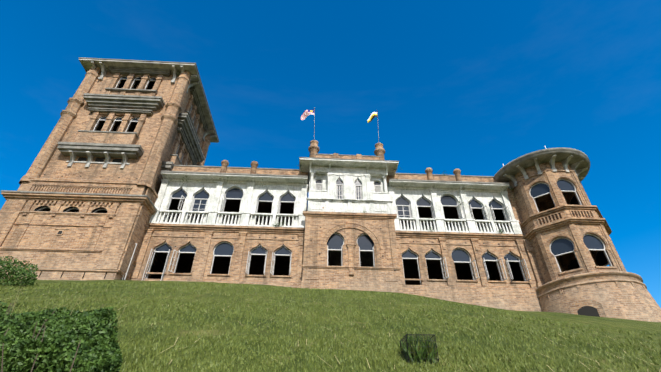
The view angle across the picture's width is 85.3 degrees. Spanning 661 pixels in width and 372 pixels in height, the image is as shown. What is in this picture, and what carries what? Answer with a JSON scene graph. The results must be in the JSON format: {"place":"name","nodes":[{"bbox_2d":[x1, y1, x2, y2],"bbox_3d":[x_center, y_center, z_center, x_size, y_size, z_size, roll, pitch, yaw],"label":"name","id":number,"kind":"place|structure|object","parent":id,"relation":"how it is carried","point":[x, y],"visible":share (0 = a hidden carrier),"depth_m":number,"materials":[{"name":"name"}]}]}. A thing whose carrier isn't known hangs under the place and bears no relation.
{"place":"outdoors","nodes":[
{"label":"outdoors","id":0,"kind":"place"},
{"bbox_2d":[0,279,660,371],"bbox_3d":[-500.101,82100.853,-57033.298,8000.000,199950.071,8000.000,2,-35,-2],"label":"terrain","id":1,"kind":"structure","parent":0,"point":[640,326],"depth_m":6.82,"materials":[{"name":"plant"}]},
{"bbox_2d":[0,256,37,285],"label":"hedge","id":2,"kind":"object","parent":1,"relation":"on","point":[18,273],"visible":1,"depth_m":11.95,"materials":[{"name":"plant"}]},
{"bbox_2d":[0,283,144,371],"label":"hedge","id":3,"kind":"object","parent":1,"relation":"on","point":[67,340],"visible":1,"depth_m":3.23,"materials":[{"name":"plant"}]},
{"bbox_2d":[0,57,218,279],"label":"tower","id":4,"kind":"structure","parent":1,"relation":"on","point":[79,203],"depth_m":27.23,"materials":[{"name":"brick"}]},
{"bbox_2d":[130,160,307,287],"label":"wing","id":5,"kind":"structure","parent":1,"relation":"on","point":[213,226],"depth_m":26.92,"materials":[{"name":"brown brick"}]},
{"bbox_2d":[299,153,402,292],"bbox_3d":[1.297,5.290,27.955,8.060,16.600,7.300,2,-35,-2],"label":"building central section","id":6,"kind":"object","parent":1,"relation":"on","point":[349,244],"visible":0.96,"depth_m":26.56,"materials":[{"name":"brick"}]},
{"bbox_2d":[301,107,384,159],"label":"flags","id":7,"kind":"object","parent":6,"relation":"on","point":[313,148],"visible":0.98,"depth_m":31.56,"materials":[{"name":"fabric"}]},
{"bbox_2d":[398,332,440,364],"bbox_3d":[1.146,2.124,4.623,0.538,0.536,0.484,2,-35,-2],"label":"bush","id":8,"kind":"object","parent":1,"relation":"on","point":[417,348],"visible":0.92,"depth_m":4.53,"materials":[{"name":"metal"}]},
{"bbox_2d":[386,167,541,311],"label":"wing","id":9,"kind":"structure","parent":1,"relation":"on","point":[466,252],"depth_m":27.22,"materials":[{"name":"brown brick"}]},
{"bbox_2d":[177,70,516,232],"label":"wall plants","id":10,"kind":"object","parent":9,"relation":"on","point":[368,211],"depth_m":28.48,"materials":[{"name":"plant"}]},
{"bbox_2d":[493,146,660,321],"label":"turret","id":11,"kind":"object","parent":1,"relation":"on","point":[568,226],"visible":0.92,"depth_m":25.01,"materials":[{"name":"brick"}]},
{"bbox_2d":[0,0,660,307],"label":"sky","id":12,"kind":"structure","parent":0,"point":[474,87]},
{"bbox_2d":[493,188,562,287],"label":"wall","id":13,"kind":"structure","parent":0,"point":[534,265],"depth_m":27.39,"materials":[{"name":"brown brick"}]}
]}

